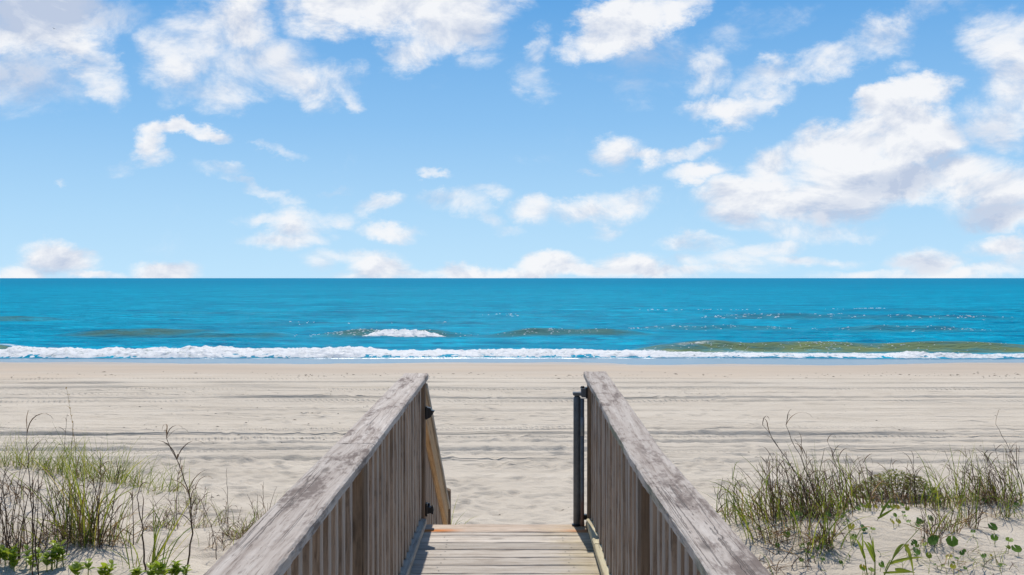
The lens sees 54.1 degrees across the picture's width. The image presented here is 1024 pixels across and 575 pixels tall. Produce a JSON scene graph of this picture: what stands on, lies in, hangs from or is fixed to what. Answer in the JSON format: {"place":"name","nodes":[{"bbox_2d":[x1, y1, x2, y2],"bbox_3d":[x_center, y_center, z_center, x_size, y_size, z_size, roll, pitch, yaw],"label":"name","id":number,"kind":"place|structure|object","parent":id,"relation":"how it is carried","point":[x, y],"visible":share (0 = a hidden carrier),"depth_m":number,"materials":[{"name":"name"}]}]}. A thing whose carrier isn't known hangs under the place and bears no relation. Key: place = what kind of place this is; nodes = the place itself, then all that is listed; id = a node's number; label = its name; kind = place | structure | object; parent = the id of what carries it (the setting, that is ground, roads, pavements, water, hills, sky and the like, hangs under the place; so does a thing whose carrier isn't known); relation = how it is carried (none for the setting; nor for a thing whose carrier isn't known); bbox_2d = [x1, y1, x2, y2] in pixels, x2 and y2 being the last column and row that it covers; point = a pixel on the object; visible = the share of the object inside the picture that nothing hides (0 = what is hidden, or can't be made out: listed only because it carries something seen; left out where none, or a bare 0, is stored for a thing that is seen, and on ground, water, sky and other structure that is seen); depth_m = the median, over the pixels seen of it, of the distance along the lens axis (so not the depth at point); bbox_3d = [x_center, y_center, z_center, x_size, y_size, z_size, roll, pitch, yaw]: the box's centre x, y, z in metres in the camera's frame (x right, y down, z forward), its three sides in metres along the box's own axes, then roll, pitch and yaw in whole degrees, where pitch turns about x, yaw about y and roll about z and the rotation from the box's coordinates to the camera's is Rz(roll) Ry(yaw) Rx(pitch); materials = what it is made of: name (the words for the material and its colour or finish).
{"place":"outdoors","nodes":[
{"label":"outdoors","id":0,"kind":"place"},
{"bbox_2d":[0,362,1023,574],"bbox_3d":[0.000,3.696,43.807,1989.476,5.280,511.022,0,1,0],"label":"sand beach","id":1,"kind":"structure","parent":0,"point":[509,460],"depth_m":20.58,"materials":[{"name":"sand"}]},
{"bbox_2d":[0,541,20,565],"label":"leafy plant","id":2,"kind":"object","parent":1,"relation":"on","point":[3,549],"visible":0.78,"depth_m":6.65,"materials":[{"name":"green plant"}]},
{"bbox_2d":[5,544,35,571],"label":"leafy plant","id":3,"kind":"object","parent":1,"relation":"on","point":[12,557],"visible":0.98,"depth_m":6.58,"materials":[{"name":"green plant"}]},
{"bbox_2d":[0,424,41,466],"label":"grass clump","id":4,"kind":"object","parent":1,"relation":"on","point":[8,459],"visible":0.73,"depth_m":16.28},
{"bbox_2d":[3,431,55,468],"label":"grass clump","id":5,"kind":"object","parent":1,"relation":"on","point":[25,461],"visible":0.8,"depth_m":16.06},
{"bbox_2d":[28,472,37,574],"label":"dry stalk","id":6,"kind":"object","parent":1,"relation":"on","point":[32,527],"visible":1,"depth_m":6.47,"materials":[{"name":"brown plant"}]},
{"bbox_2d":[0,461,67,563],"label":"grass clump","id":7,"kind":"object","parent":1,"relation":"on","point":[7,519],"visible":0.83,"depth_m":6.91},
{"bbox_2d":[0,460,78,503],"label":"grass clump","id":8,"kind":"object","parent":1,"relation":"on","point":[24,481],"visible":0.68,"depth_m":7.70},
{"bbox_2d":[26,413,53,574],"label":"dry stalk","id":9,"kind":"object","parent":1,"relation":"on","point":[33,490],"visible":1,"depth_m":6.49,"materials":[{"name":"brown plant"}]},
{"bbox_2d":[0,466,95,563],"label":"grass clump","id":10,"kind":"object","parent":1,"relation":"on","point":[27,543],"visible":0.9,"depth_m":6.85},
{"bbox_2d":[19,430,80,471],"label":"grass clump","id":11,"kind":"object","parent":1,"relation":"on","point":[54,450],"visible":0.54,"depth_m":15.87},
{"bbox_2d":[33,535,68,571],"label":"leafy plant","id":12,"kind":"object","parent":1,"relation":"on","point":[56,548],"visible":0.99,"depth_m":6.56,"materials":[{"name":"green plant"}]},
{"bbox_2d":[2,469,114,547],"bbox_3d":[-3.190,1.599,7.104,0.830,0.499,0.762,0,1,-40],"label":"grass clump","id":13,"kind":"object","parent":1,"relation":"on","point":[49,533],"visible":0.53,"depth_m":6.98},
{"bbox_2d":[26,432,90,474],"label":"grass clump","id":14,"kind":"object","parent":1,"relation":"on","point":[56,465],"visible":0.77,"depth_m":15.58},
{"bbox_2d":[0,451,124,511],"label":"grass clump","id":15,"kind":"object","parent":1,"relation":"on","point":[46,486],"visible":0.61,"depth_m":7.73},
{"bbox_2d":[68,558,95,574],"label":"leafy plant","id":16,"kind":"object","parent":1,"relation":"on","point":[75,567],"visible":1,"depth_m":6.38,"materials":[{"name":"green plant"}]},
{"bbox_2d":[3,435,166,548],"bbox_3d":[-3.083,1.389,7.098,1.185,0.874,0.780,0,1,0],"label":"grass clump","id":17,"kind":"object","parent":1,"relation":"on","point":[62,533],"visible":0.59,"depth_m":7.06,"materials":[{"name":"plant"}]},
{"bbox_2d":[59,433,117,478],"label":"grass clump","id":18,"kind":"object","parent":1,"relation":"on","point":[80,461],"visible":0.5,"depth_m":15.25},
{"bbox_2d":[14,429,163,547],"bbox_3d":[-3.037,1.376,6.963,0.912,0.867,0.790,0,1,25],"label":"grass clump","id":19,"kind":"object","parent":1,"relation":"on","point":[90,531],"visible":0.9,"depth_m":6.97,"materials":[{"name":"plant"}]},
{"bbox_2d":[40,455,141,520],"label":"grass clump","id":20,"kind":"object","parent":1,"relation":"on","point":[90,488],"visible":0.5,"depth_m":7.86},
{"bbox_2d":[60,433,126,482],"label":"grass clump","id":21,"kind":"object","parent":1,"relation":"on","point":[96,473],"visible":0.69,"depth_m":14.95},
{"bbox_2d":[97,559,116,574],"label":"leafy plant","id":22,"kind":"object","parent":1,"relation":"on","point":[102,570],"visible":1,"depth_m":6.30,"materials":[{"name":"green plant"}]},
{"bbox_2d":[93,528,142,568],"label":"grass clump","id":23,"kind":"object","parent":1,"relation":"on","point":[128,563],"visible":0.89,"depth_m":6.53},
{"bbox_2d":[75,455,169,550],"bbox_3d":[-2.690,1.532,7.022,0.807,0.769,0.758,0,1,0],"label":"grass clump","id":24,"kind":"object","parent":1,"relation":"on","point":[115,537],"visible":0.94,"depth_m":6.96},
{"bbox_2d":[100,490,146,544],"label":"grass clump","id":25,"kind":"object","parent":1,"relation":"on","point":[121,529],"visible":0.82,"depth_m":7.03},
{"bbox_2d":[91,432,156,484],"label":"grass clump","id":26,"kind":"object","parent":1,"relation":"on","point":[122,473],"visible":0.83,"depth_m":14.73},
{"bbox_2d":[129,566,142,574],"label":"leafy plant","id":27,"kind":"object","parent":1,"relation":"on","point":[136,571],"visible":0.98,"depth_m":6.23,"materials":[{"name":"green plant"}]},
{"bbox_2d":[137,482,150,569],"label":"dry stalk","id":28,"kind":"object","parent":1,"relation":"on","point":[145,567],"visible":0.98,"depth_m":6.47,"materials":[{"name":"brown plant"}]},
{"bbox_2d":[114,448,175,487],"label":"grass clump","id":29,"kind":"object","parent":1,"relation":"on","point":[136,476],"visible":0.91,"depth_m":14.45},
{"bbox_2d":[142,557,168,574],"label":"leafy plant","id":30,"kind":"object","parent":1,"relation":"on","point":[157,568],"visible":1,"depth_m":6.22,"materials":[{"name":"green plant"}]},
{"bbox_2d":[137,495,189,531],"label":"grass clump","id":31,"kind":"object","parent":1,"relation":"on","point":[164,520],"visible":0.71,"depth_m":11.56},
{"bbox_2d":[137,457,201,494],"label":"grass clump","id":32,"kind":"object","parent":1,"relation":"on","point":[174,488],"visible":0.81,"depth_m":13.97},
{"bbox_2d":[146,492,200,567],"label":"grass clump","id":33,"kind":"object","parent":1,"relation":"on","point":[155,557],"visible":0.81,"depth_m":6.55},
{"bbox_2d":[150,486,206,513],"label":"grass clump","id":34,"kind":"object","parent":1,"relation":"on","point":[178,505],"visible":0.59,"depth_m":12.37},
{"bbox_2d":[166,560,191,574],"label":"leafy plant","id":35,"kind":"object","parent":1,"relation":"on","point":[174,569],"visible":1,"depth_m":6.28,"materials":[{"name":"green plant"}]},
{"bbox_2d":[170,457,189,528],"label":"dry stalk","id":36,"kind":"object","parent":1,"relation":"on","point":[179,472],"visible":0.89,"depth_m":11.51,"materials":[{"name":"brown plant"}]},
{"bbox_2d":[159,424,207,564],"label":"dry stalk","id":37,"kind":"object","parent":1,"relation":"on","point":[191,504],"visible":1,"depth_m":6.48,"materials":[{"name":"brown plant"}]},
{"bbox_2d":[170,485,207,505],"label":"grass clump","id":38,"kind":"object","parent":1,"relation":"on","point":[194,497],"visible":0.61,"depth_m":13.00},
{"bbox_2d":[181,494,221,528],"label":"grass clump","id":39,"kind":"object","parent":1,"relation":"on","point":[203,514],"visible":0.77,"depth_m":11.69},
{"bbox_2d":[195,476,217,559],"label":"dry stalk","id":40,"kind":"object","parent":1,"relation":"on","point":[206,513],"visible":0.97,"depth_m":10.20,"materials":[{"name":"brown plant"}]},
{"bbox_2d":[194,523,231,550],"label":"grass clump","id":41,"kind":"object","parent":1,"relation":"on","point":[212,539],"visible":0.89,"depth_m":10.63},
{"bbox_2d":[201,493,235,524],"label":"grass clump","id":42,"kind":"object","parent":1,"relation":"on","point":[219,514],"visible":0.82,"depth_m":11.81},
{"bbox_2d":[201,521,238,550],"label":"grass clump","id":43,"kind":"object","parent":1,"relation":"on","point":[225,539],"visible":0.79,"depth_m":10.63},
{"bbox_2d":[210,507,261,539],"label":"grass clump","id":44,"kind":"object","parent":1,"relation":"on","point":[240,534],"visible":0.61,"depth_m":11.11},
{"bbox_2d":[243,504,267,528],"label":"grass clump","id":45,"kind":"object","parent":1,"relation":"on","point":[254,515],"visible":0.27,"depth_m":11.41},
{"bbox_2d":[248,489,285,517],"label":"grass clump","id":46,"kind":"object","parent":1,"relation":"on","point":[260,506],"visible":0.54,"depth_m":12.27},
{"bbox_2d":[204,371,770,574],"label":"boardwalk","id":47,"kind":"structure","parent":1,"relation":"on","point":[362,491],"depth_m":4.03,"materials":[{"name":"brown wood"}]},
{"bbox_2d":[425,502,433,516],"bbox_3d":[-0.479,1.295,5.862,0.050,0.075,0.059,0,1,0],"label":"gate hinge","id":48,"kind":"object","parent":47,"relation":"attached to","point":[429,509],"visible":1,"depth_m":5.84,"materials":[{"name":"black metal"}]},
{"bbox_2d":[425,406,434,419],"bbox_3d":[-0.477,0.730,5.856,0.054,0.075,0.059,0,1,0],"label":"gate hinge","id":49,"kind":"object","parent":47,"relation":"attached to","point":[429,411],"visible":1,"depth_m":5.83,"materials":[{"name":"black metal"}]},
{"bbox_2d":[572,386,587,529],"bbox_3d":[0.400,0.983,5.824,0.098,0.818,0.158,0,1,0],"label":"gate fitting","id":50,"kind":"object","parent":47,"relation":"attached to","point":[579,516],"visible":0.96,"depth_m":5.85,"materials":[{"name":"black metal"}]},
{"bbox_2d":[8,387,1011,514],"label":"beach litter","id":51,"kind":"object","parent":1,"relation":"on","point":[446,394],"visible":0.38,"depth_m":21.66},
{"bbox_2d":[47,371,1019,378],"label":"seaweed line","id":52,"kind":"object","parent":1,"relation":"on","point":[620,373],"visible":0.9,"depth_m":40.13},
{"bbox_2d":[711,475,744,516],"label":"grass clump","id":53,"kind":"object","parent":1,"relation":"on","point":[716,508],"visible":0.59,"depth_m":7.92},
{"bbox_2d":[732,461,741,520],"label":"dry stalk","id":54,"kind":"object","parent":1,"relation":"on","point":[734,487],"visible":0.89,"depth_m":7.62,"materials":[{"name":"brown plant"}]},
{"bbox_2d":[710,475,781,523],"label":"grass clump","id":55,"kind":"object","parent":1,"relation":"on","point":[734,508],"visible":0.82,"depth_m":7.58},
{"bbox_2d":[711,466,792,520],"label":"grass clump","id":56,"kind":"object","parent":1,"relation":"on","point":[751,505],"visible":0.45,"depth_m":7.73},
{"bbox_2d":[725,485,787,543],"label":"grass clump","id":57,"kind":"object","parent":1,"relation":"on","point":[747,528],"visible":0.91,"depth_m":7.09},
{"bbox_2d":[719,446,807,525],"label":"grass clump","id":58,"kind":"object","parent":1,"relation":"on","point":[765,501],"visible":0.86,"depth_m":7.49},
{"bbox_2d":[735,485,813,544],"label":"grass clump","id":59,"kind":"object","parent":1,"relation":"on","point":[776,532],"visible":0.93,"depth_m":7.00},
{"bbox_2d":[716,449,848,519],"bbox_3d":[1.945,1.477,7.616,1.114,0.607,0.560,0,1,-11],"label":"grass clump","id":60,"kind":"object","parent":1,"relation":"on","point":[781,493],"visible":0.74,"depth_m":7.64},
{"bbox_2d":[759,416,821,527],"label":"dry stalk","id":61,"kind":"object","parent":1,"relation":"on","point":[794,471],"visible":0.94,"depth_m":7.23,"materials":[{"name":"brown plant"}]},
{"bbox_2d":[758,539,826,574],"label":"grass clump","id":62,"kind":"object","parent":1,"relation":"on","point":[772,563],"visible":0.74,"depth_m":6.54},
{"bbox_2d":[739,450,849,517],"bbox_3d":[2.176,1.503,7.651,0.856,0.557,0.777,0,1,0],"label":"grass clump","id":63,"kind":"object","parent":1,"relation":"on","point":[798,489],"visible":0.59,"depth_m":7.66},
{"bbox_2d":[764,483,831,533],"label":"grass clump","id":64,"kind":"object","parent":1,"relation":"on","point":[790,519],"visible":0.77,"depth_m":7.16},
{"bbox_2d":[750,470,860,556],"bbox_3d":[2.023,1.531,6.880,0.656,0.727,0.788,0,1,-33],"label":"grass clump","id":65,"kind":"object","parent":1,"relation":"on","point":[832,534],"visible":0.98,"depth_m":6.82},
{"bbox_2d":[786,409,829,517],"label":"dry stalk","id":66,"kind":"object","parent":1,"relation":"on","point":[813,489],"visible":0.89,"depth_m":7.52,"materials":[{"name":"brown plant"}]},
{"bbox_2d":[791,505,849,524],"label":"pennywort plant","id":67,"kind":"object","parent":1,"relation":"on","point":[832,516],"visible":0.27,"depth_m":7.46,"materials":[{"name":"green plant"}]},
{"bbox_2d":[774,440,871,518],"bbox_3d":[2.389,1.458,7.660,0.613,0.602,0.819,0,1,43],"label":"grass clump","id":68,"kind":"object","parent":1,"relation":"on","point":[833,503],"visible":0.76,"depth_m":7.60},
{"bbox_2d":[793,484,881,549],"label":"grass clump","id":69,"kind":"object","parent":1,"relation":"on","point":[829,540],"visible":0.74,"depth_m":6.89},
{"bbox_2d":[811,528,864,566],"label":"pennywort plant","id":70,"kind":"object","parent":1,"relation":"on","point":[840,561],"visible":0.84,"depth_m":6.66,"materials":[{"name":"green plant"}]},
{"bbox_2d":[826,512,854,543],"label":"pennywort plant","id":71,"kind":"object","parent":1,"relation":"on","point":[851,527],"visible":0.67,"depth_m":7.11,"materials":[{"name":"green plant"}]},
{"bbox_2d":[817,456,885,505],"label":"grass clump","id":72,"kind":"object","parent":1,"relation":"on","point":[863,496],"visible":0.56,"depth_m":8.27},
{"bbox_2d":[809,442,904,513],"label":"grass clump","id":73,"kind":"object","parent":1,"relation":"on","point":[853,493],"visible":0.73,"depth_m":7.84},
{"bbox_2d":[860,524,875,532],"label":"pennywort plant","id":74,"kind":"object","parent":1,"relation":"on","point":[866,528],"visible":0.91,"depth_m":7.09,"materials":[{"name":"green plant"}]},
{"bbox_2d":[859,562,884,574],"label":"pennywort plant","id":75,"kind":"object","parent":1,"relation":"on","point":[871,569],"visible":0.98,"depth_m":6.31,"materials":[{"name":"green plant"}]},
{"bbox_2d":[843,460,923,508],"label":"grass clump","id":76,"kind":"object","parent":1,"relation":"on","point":[886,483],"visible":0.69,"depth_m":8.40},
{"bbox_2d":[860,502,909,510],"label":"pennywort plant","id":77,"kind":"object","parent":1,"relation":"on","point":[892,506],"visible":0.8,"depth_m":8.18,"materials":[{"name":"green plant"}]},
{"bbox_2d":[877,492,894,519],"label":"broad grass","id":78,"kind":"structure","parent":1,"relation":"on","point":[882,510],"depth_m":7.40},
{"bbox_2d":[852,469,943,503],"bbox_3d":[3.449,1.794,9.004,0.860,0.306,0.586,0,1,0],"label":"leafy mound","id":79,"kind":"object","parent":1,"relation":"on","point":[879,476],"visible":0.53,"depth_m":8.95,"materials":[{"name":"green plant"}]},
{"bbox_2d":[890,511,907,526],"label":"pennywort plant","id":80,"kind":"object","parent":1,"relation":"on","point":[898,520],"visible":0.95,"depth_m":7.30,"materials":[{"name":"green plant"}]},
{"bbox_2d":[883,526,923,574],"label":"broad grass","id":81,"kind":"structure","parent":1,"relation":"on","point":[900,570],"depth_m":6.24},
{"bbox_2d":[878,542,944,570],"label":"pennywort plant","id":82,"kind":"object","parent":1,"relation":"on","point":[916,545],"visible":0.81,"depth_m":6.58,"materials":[{"name":"green plant"}]},
{"bbox_2d":[882,465,946,507],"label":"grass clump","id":83,"kind":"object","parent":1,"relation":"on","point":[913,497],"visible":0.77,"depth_m":8.58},
{"bbox_2d":[906,517,923,529],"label":"pennywort plant","id":84,"kind":"object","parent":1,"relation":"on","point":[917,521],"visible":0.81,"depth_m":7.41,"materials":[{"name":"green plant"}]},
{"bbox_2d":[903,450,926,489],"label":"dry stalk","id":85,"kind":"object","parent":1,"relation":"on","point":[913,467],"visible":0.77,"depth_m":8.90,"materials":[{"name":"brown plant"}]},
{"bbox_2d":[911,539,931,559],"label":"pennywort plant","id":86,"kind":"object","parent":1,"relation":"on","point":[918,552],"visible":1,"depth_m":6.54,"materials":[{"name":"green plant"}]},
{"bbox_2d":[920,535,938,552],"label":"pennywort plant","id":87,"kind":"object","parent":1,"relation":"on","point":[932,540],"visible":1,"depth_m":6.75,"materials":[{"name":"green plant"}]},
{"bbox_2d":[928,499,941,525],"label":"pennywort plant","id":88,"kind":"object","parent":1,"relation":"on","point":[940,502],"visible":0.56,"depth_m":7.59,"materials":[{"name":"green plant"}]},
{"bbox_2d":[903,446,976,509],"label":"grass clump","id":89,"kind":"object","parent":1,"relation":"on","point":[944,499],"visible":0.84,"depth_m":8.50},
{"bbox_2d":[899,498,980,547],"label":"grass clump","id":90,"kind":"object","parent":1,"relation":"on","point":[927,532],"visible":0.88,"depth_m":6.90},
{"bbox_2d":[945,554,956,572],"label":"pennywort plant","id":91,"kind":"object","parent":1,"relation":"on","point":[953,567],"visible":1,"depth_m":6.29,"materials":[{"name":"green plant"}]},
{"bbox_2d":[909,475,992,543],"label":"grass clump","id":92,"kind":"object","parent":1,"relation":"on","point":[958,523],"visible":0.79,"depth_m":7.40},
{"bbox_2d":[919,445,983,505],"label":"grass clump","id":93,"kind":"object","parent":1,"relation":"on","point":[956,492],"visible":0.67,"depth_m":8.68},
{"bbox_2d":[945,535,957,553],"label":"pennywort plant","id":94,"kind":"object","parent":1,"relation":"on","point":[953,542],"visible":1,"depth_m":6.72,"materials":[{"name":"green plant"}]},
{"bbox_2d":[904,545,1023,574],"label":"grass clump","id":95,"kind":"object","parent":1,"relation":"on","point":[946,559],"visible":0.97,"depth_m":6.42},
{"bbox_2d":[938,454,997,530],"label":"grass clump","id":96,"kind":"object","parent":1,"relation":"on","point":[976,518],"visible":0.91,"depth_m":7.73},
{"bbox_2d":[940,446,1007,502],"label":"grass clump","id":97,"kind":"object","parent":1,"relation":"on","point":[970,480],"visible":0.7,"depth_m":8.69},
{"bbox_2d":[952,530,1010,573],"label":"pennywort plant","id":98,"kind":"object","parent":1,"relation":"on","point":[984,555],"visible":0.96,"depth_m":6.56,"materials":[{"name":"green plant"}]},
{"bbox_2d":[951,444,1019,503],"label":"grass clump","id":99,"kind":"object","parent":1,"relation":"on","point":[993,487],"visible":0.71,"depth_m":8.67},
{"bbox_2d":[988,523,998,543],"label":"pennywort plant","id":100,"kind":"object","parent":1,"relation":"on","point":[993,526],"visible":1,"depth_m":7.66,"materials":[{"name":"green plant"}]},
{"bbox_2d":[971,448,1015,499],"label":"dry stalk","id":101,"kind":"object","parent":1,"relation":"on","point":[987,459],"visible":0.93,"depth_m":8.64,"materials":[{"name":"brown plant"}]},
{"bbox_2d":[974,442,1023,507],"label":"grass clump","id":102,"kind":"object","parent":1,"relation":"on","point":[1014,485],"visible":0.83,"depth_m":8.54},
{"bbox_2d":[978,467,1023,520],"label":"grass clump","id":103,"kind":"object","parent":1,"relation":"on","point":[1006,509],"visible":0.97,"depth_m":8.20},
{"bbox_2d":[996,410,1022,495],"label":"dry stalk","id":104,"kind":"object","parent":1,"relation":"on","point":[1013,458],"visible":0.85,"depth_m":8.77,"materials":[{"name":"brown plant"}]},
{"bbox_2d":[1011,544,1021,555],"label":"pennywort plant","id":105,"kind":"object","parent":1,"relation":"on","point":[1017,548],"visible":1,"depth_m":6.71,"materials":[{"name":"green plant"}]},
{"bbox_2d":[0,278,1023,364],"bbox_3d":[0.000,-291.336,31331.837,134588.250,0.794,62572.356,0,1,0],"label":"sea","id":106,"kind":"structure","parent":0,"point":[125,313],"depth_m":104.98,"materials":[{"name":"liquid"}]},
{"bbox_2d":[363,329,445,336],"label":"wave crest foam","id":107,"kind":"object","parent":106,"relation":"on","point":[403,333],"visible":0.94,"depth_m":72.30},
{"bbox_2d":[0,345,1023,357],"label":"surf foam","id":108,"kind":"object","parent":106,"relation":"on","point":[219,351],"visible":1,"depth_m":53.65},
{"bbox_2d":[290,308,1005,352],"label":"froth flecks","id":109,"kind":"object","parent":106,"relation":"on","point":[701,327],"visible":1,"depth_m":73.81,"materials":[{"name":"liquid"}]},
{"bbox_2d":[0,0,1023,277],"label":"sky","id":110,"kind":"structure","parent":0,"point":[139,138],"materials":[{"name":"blue"}]},
{"bbox_2d":[855,534,867,574],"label":"broad grass","id":111,"kind":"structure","parent":0,"point":[862,550],"depth_m":6.30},
{"bbox_2d":[863,533,875,574],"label":"broad grass","id":112,"kind":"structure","parent":0,"point":[870,549],"depth_m":6.25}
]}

